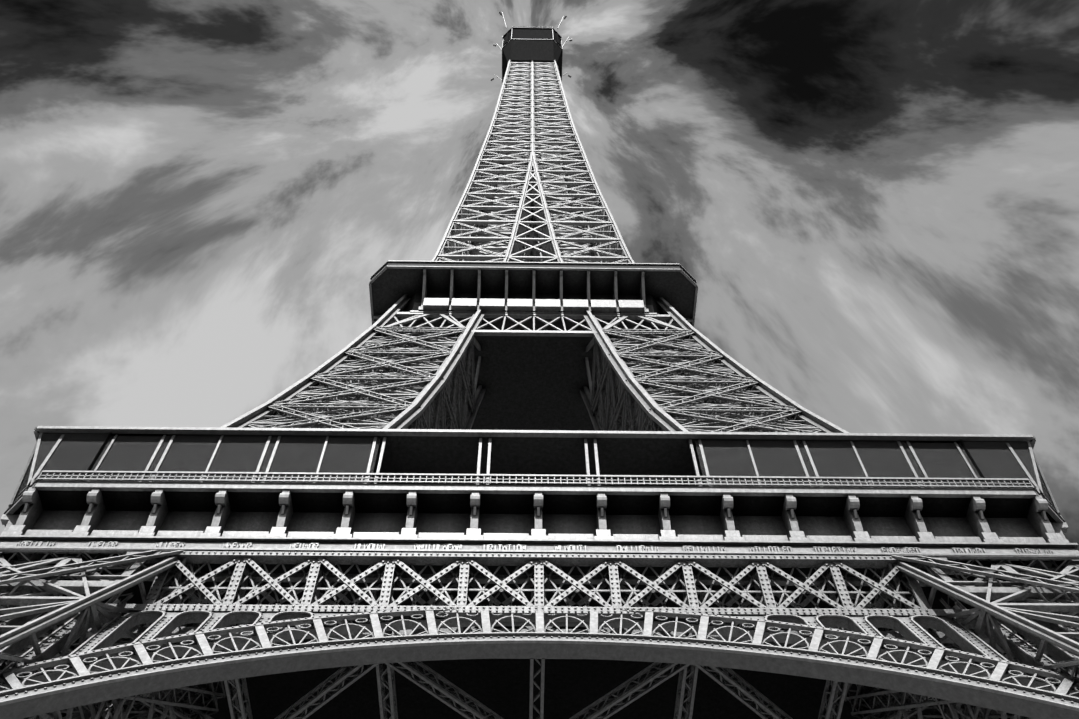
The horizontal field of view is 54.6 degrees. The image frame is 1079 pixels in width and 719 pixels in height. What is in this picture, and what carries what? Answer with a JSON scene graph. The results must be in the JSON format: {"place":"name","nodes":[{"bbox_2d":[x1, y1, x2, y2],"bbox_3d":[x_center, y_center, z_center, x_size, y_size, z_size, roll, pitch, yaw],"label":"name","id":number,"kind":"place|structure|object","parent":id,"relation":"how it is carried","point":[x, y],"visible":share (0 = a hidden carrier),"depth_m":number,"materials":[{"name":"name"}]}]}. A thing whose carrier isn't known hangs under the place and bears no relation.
{"place":"outdoors","nodes":[
{"label":"outdoors","id":0,"kind":"place"},
{"bbox_2d":[0,0,1078,677],"label":"sky","id":1,"kind":"structure","parent":0,"point":[871,207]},
{"label":"esplanade pavement","id":2,"kind":"structure","parent":0,"visible":0},
{"bbox_2d":[0,546,1078,718],"bbox_3d":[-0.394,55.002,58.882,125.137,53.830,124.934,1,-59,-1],"label":"legs","id":3,"kind":"object","parent":2,"relation":"on","point":[986,611],"visible":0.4,"depth_m":59.33,"materials":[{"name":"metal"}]},
{"bbox_2d":[0,426,1078,718],"bbox_3d":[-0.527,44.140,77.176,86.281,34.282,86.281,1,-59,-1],"label":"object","id":4,"kind":"object","parent":3,"relation":"on","point":[472,552],"visible":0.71,"depth_m":63.83,"materials":[{"name":"metal"}]},
{"bbox_2d":[13,490,1055,718],"bbox_3d":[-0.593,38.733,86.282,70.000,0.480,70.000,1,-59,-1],"label":"tower first level","id":5,"kind":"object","parent":4,"relation":"attached to","point":[501,687],"depth_m":73.62,"materials":[{"name":"black metal"}]},
{"bbox_2d":[86,294,848,663],"bbox_3d":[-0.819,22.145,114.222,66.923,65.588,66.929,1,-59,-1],"label":"legs","id":6,"kind":"object","parent":5,"relation":"on","point":[362,404],"visible":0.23,"depth_m":105.61,"materials":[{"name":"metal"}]},
{"bbox_2d":[431,60,634,262],"bbox_3d":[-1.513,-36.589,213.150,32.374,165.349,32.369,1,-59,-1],"label":"tower","id":7,"kind":"structure","parent":6,"relation":"on","point":[487,205],"depth_m":188.61,"materials":[{"name":"metal"}]},
{"bbox_2d":[490,12,572,82],"bbox_3d":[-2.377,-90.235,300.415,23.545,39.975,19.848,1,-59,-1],"label":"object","id":8,"kind":"object","parent":7,"relation":"on","point":[564,18],"visible":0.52,"depth_m":286.96,"materials":[{"name":"grey metal"}]},
{"bbox_2d":[464,160,599,261],"bbox_3d":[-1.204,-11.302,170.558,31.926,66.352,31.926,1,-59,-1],"label":"lattice truss","id":9,"kind":"object","parent":7,"relation":"attached to","point":[547,239],"visible":0.1,"depth_m":160.55,"materials":[{"name":"grey metal"}]},
{"bbox_2d":[503,28,561,99],"bbox_3d":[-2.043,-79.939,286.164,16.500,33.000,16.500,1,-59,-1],"label":"observation deck","id":10,"kind":"structure","parent":7,"relation":"on","point":[550,50],"depth_m":278.11,"materials":[{"name":"black metal"}]},
{"bbox_2d":[371,263,695,430],"bbox_3d":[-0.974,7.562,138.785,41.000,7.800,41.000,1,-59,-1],"label":"second floor decks","id":11,"kind":"object","parent":6,"relation":"on","point":[533,382],"visible":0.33,"depth_m":131.32,"materials":[{"name":"metal"}]},
{"bbox_2d":[373,269,692,392],"bbox_3d":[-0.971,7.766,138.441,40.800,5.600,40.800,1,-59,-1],"label":"second floor consoles","id":12,"kind":"object","parent":11,"relation":"on","point":[560,304],"visible":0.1,"depth_m":127.55,"materials":[{"name":"metal"}]},
{"bbox_2d":[369,260,697,329],"bbox_3d":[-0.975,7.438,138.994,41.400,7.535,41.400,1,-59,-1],"label":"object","id":13,"kind":"object","parent":11,"relation":"on","point":[533,268],"visible":0.33,"depth_m":130.45,"materials":[{"name":"metal"}]},
{"bbox_2d":[413,303,669,331],"bbox_3d":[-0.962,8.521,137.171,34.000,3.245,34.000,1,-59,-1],"label":"second floor panels","id":14,"kind":"object","parent":11,"relation":"on","point":[648,307],"visible":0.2,"depth_m":129.04,"materials":[{"name":"metal"}]},
{"bbox_2d":[374,312,692,400],"bbox_3d":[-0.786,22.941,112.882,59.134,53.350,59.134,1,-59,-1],"label":"girders","id":15,"kind":"object","parent":6,"relation":"attached to","point":[528,331],"visible":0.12,"depth_m":124.19,"materials":[{"name":"metal"}]},
{"bbox_2d":[43,433,1018,488],"bbox_3d":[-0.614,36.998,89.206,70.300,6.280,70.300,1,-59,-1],"label":"gallery frame","id":16,"kind":"object","parent":5,"relation":"on","point":[532,455],"visible":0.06,"depth_m":74.65,"materials":[{"name":"metal"}]},
{"bbox_2d":[14,434,1054,508],"bbox_3d":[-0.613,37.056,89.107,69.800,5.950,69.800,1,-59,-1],"label":"windows","id":17,"kind":"structure","parent":16,"relation":"attached to","point":[75,452],"depth_m":71.97,"materials":[{"name":"grey glass"}]},
{"bbox_2d":[0,487,1078,718],"bbox_3d":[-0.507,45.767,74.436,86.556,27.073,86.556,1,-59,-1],"label":"first floor consoles","id":18,"kind":"object","parent":4,"relation":"attached to","point":[432,625],"visible":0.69,"depth_m":56.75,"materials":[{"name":"metal"}]},
{"bbox_2d":[0,643,1078,718],"bbox_3d":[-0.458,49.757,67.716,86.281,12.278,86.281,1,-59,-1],"label":"arch soffit","id":19,"kind":"structure","parent":4,"relation":"attached to","point":[198,676],"depth_m":51.48,"materials":[{"name":"metal"}]},
{"bbox_2d":[0,586,1078,718],"bbox_3d":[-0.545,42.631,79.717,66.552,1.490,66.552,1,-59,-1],"label":"underfloor bracing","id":20,"kind":"object","parent":4,"relation":"attached to","point":[241,708],"visible":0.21,"depth_m":66.53,"materials":[{"name":"metal"}]}
]}

